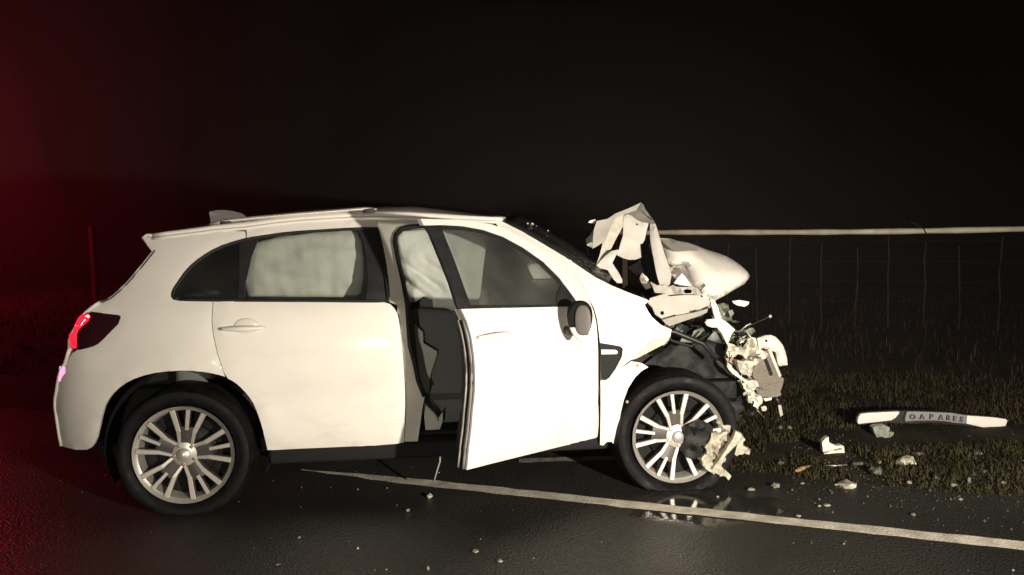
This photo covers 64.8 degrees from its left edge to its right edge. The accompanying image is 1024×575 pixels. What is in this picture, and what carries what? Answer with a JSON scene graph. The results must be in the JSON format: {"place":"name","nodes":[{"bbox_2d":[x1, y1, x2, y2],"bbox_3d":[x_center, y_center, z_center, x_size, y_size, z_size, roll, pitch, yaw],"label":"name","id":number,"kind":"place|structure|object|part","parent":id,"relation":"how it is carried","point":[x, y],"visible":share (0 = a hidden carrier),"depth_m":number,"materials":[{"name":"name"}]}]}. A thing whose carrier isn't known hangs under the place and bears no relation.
{"place":"outdoors","nodes":[
{"label":"outdoors","id":0,"kind":"place"},
{"bbox_2d":[0,407,1023,574],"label":"road","id":1,"kind":"structure","parent":0,"point":[53,524],"depth_m":3.98,"materials":[{"name":"grey asphalt"}]},
{"bbox_2d":[53,203,786,514],"bbox_3d":[-0.449,0.298,4.873,4.229,1.598,2.370,-2,5,-5],"label":"wrecked car","id":2,"kind":"object","parent":1,"relation":"on","point":[202,368],"visible":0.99,"depth_m":4.28,"materials":[{"name":"white paint"}]},
{"bbox_3d":[-1.174,0.244,4.296,1.188,1.207,0.332,-2,5,-5],"label":"rear door","id":3,"kind":"part","parent":2,"relation":"part of","materials":[{"name":"white paint"}]},
{"bbox_3d":[-1.349,-0.234,5.767,1.105,0.382,0.196,-2,5,-5],"label":"window pane","id":4,"kind":"part","parent":2,"relation":"part of","materials":[{"name":"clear glass"}]},
{"bbox_3d":[-1.209,0.313,5.948,0.973,0.792,0.090,-2,5,-5],"label":"rear door","id":5,"kind":"part","parent":2,"relation":"part of","materials":[{"name":"white paint"}]},
{"bbox_3d":[-0.226,-0.247,5.872,0.678,0.431,0.213,-2,5,-5],"label":"window pane","id":6,"kind":"part","parent":2,"relation":"part of","materials":[{"name":"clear glass"}]},
{"bbox_3d":[-0.156,0.293,6.042,0.922,0.781,0.078,-2,5,-5],"label":"front door","id":7,"kind":"part","parent":2,"relation":"part of","materials":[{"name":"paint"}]},
{"bbox_3d":[0.078,0.249,4.026,0.972,1.199,0.473,-6,7,-43],"label":"front door","id":8,"kind":"part","parent":2,"relation":"part of","materials":[{"name":"white paint"}]},
{"bbox_2d":[700,422,750,479],"bbox_3d":[1.181,0.900,4.460,0.305,0.315,0.213,-1,5,0],"label":"broken bracket","id":9,"kind":"object","parent":2,"relation":"attached to","point":[711,461],"visible":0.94,"depth_m":4.41,"materials":[{"name":"beige plastic"}]},
{"bbox_2d":[519,455,615,462],"bbox_3d":[0.402,1.068,5.027,0.722,0.001,0.100,-1,5,-1],"label":"faded road strip","id":10,"kind":"object","parent":1,"relation":"on","point":[525,460],"visible":0.83,"depth_m":5.03,"materials":[{"name":"grey asphalt"}]},
{"bbox_2d":[301,469,1023,549],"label":"road marking line","id":11,"kind":"object","parent":1,"relation":"on","point":[970,540],"visible":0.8,"depth_m":4.07,"materials":[{"name":"paint"}]},
{"bbox_2d":[771,483,779,487],"bbox_3d":[1.450,1.088,4.430,0.050,0.028,0.043,-4,6,-32],"label":"debris chip","id":12,"kind":"object","parent":1,"relation":"on","point":[775,485],"visible":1,"depth_m":4.42,"materials":[{"name":"white plastic"}]},
{"bbox_2d":[0,277,1023,496],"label":"verge","id":13,"kind":"structure","parent":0,"point":[33,387],"depth_m":8.15,"materials":[{"name":"green plant"}]},
{"bbox_2d":[0,221,1023,332],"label":"wire fence","id":14,"kind":"object","parent":13,"relation":"on","point":[93,259],"visible":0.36,"depth_m":10.04,"materials":[{"name":"grey metal"}]},
{"bbox_2d":[795,465,810,471],"bbox_3d":[1.700,1.058,4.729,0.151,0.015,0.046,-6,7,-44],"label":"ochre splinter","id":15,"kind":"object","parent":13,"relation":"on","point":[803,467],"visible":0.97,"depth_m":4.72,"materials":[{"name":"plastic"}]},
{"bbox_2d":[598,367,1023,495],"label":"grass","id":16,"kind":"structure","parent":13,"relation":"on","point":[914,469],"depth_m":5.35,"materials":[{"name":"green plant"}]},
{"bbox_2d":[820,436,844,453],"bbox_3d":[2.021,1.001,5.049,0.172,0.141,0.064,-1,5,0],"label":"clip fragment","id":17,"kind":"object","parent":13,"relation":"on","point":[827,446],"visible":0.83,"depth_m":5.04,"materials":[{"name":"plastic"}]},
{"bbox_2d":[835,479,856,488],"bbox_3d":[1.838,1.089,4.441,0.114,0.046,0.112,2,6,32],"label":"debris chip","id":18,"kind":"object","parent":13,"relation":"on","point":[846,484],"visible":0.97,"depth_m":4.41,"materials":[{"name":"white plastic"}]},
{"bbox_2d":[851,461,863,465],"bbox_3d":[2.067,1.052,4.829,0.077,0.022,0.053,-1,5,0],"label":"debris chip","id":19,"kind":"object","parent":13,"relation":"on","point":[859,463],"visible":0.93,"depth_m":4.81,"materials":[{"name":"grey plastic"}]},
{"bbox_2d":[868,466,881,474],"bbox_3d":[2.107,1.056,4.663,0.084,0.049,0.096,-1,5,0],"label":"debris chip","id":20,"kind":"object","parent":13,"relation":"on","point":[877,470],"visible":0.97,"depth_m":4.63,"materials":[{"name":"grey plastic"}]},
{"bbox_2d":[895,455,916,464],"bbox_3d":[2.347,1.036,4.812,0.120,0.057,0.073,-1,5,0],"label":"debris chip","id":21,"kind":"object","parent":13,"relation":"on","point":[908,459],"visible":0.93,"depth_m":4.79,"materials":[{"name":"white plastic"}]},
{"bbox_2d":[790,428,1023,543],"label":"gravel","id":22,"kind":"structure","parent":13,"relation":"on","point":[839,486],"depth_m":4.59,"materials":[{"name":"grey gravel"}]},
{"bbox_2d":[853,409,1006,437],"bbox_3d":[2.853,0.933,5.448,1.034,0.201,0.190,-1,5,0],"label":"bumper fragment","id":23,"kind":"object","parent":13,"relation":"on","point":[874,418],"visible":1,"depth_m":5.45,"materials":[{"name":"white plastic"}]},
{"bbox_2d":[0,218,1023,284],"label":"ground","id":24,"kind":"structure","parent":0,"point":[979,258],"depth_m":35.36,"materials":[{"name":"black"}]},
{"bbox_2d":[0,0,1023,238],"label":"sky","id":25,"kind":"structure","parent":0,"point":[118,117],"materials":[{"name":"black"}]}
]}

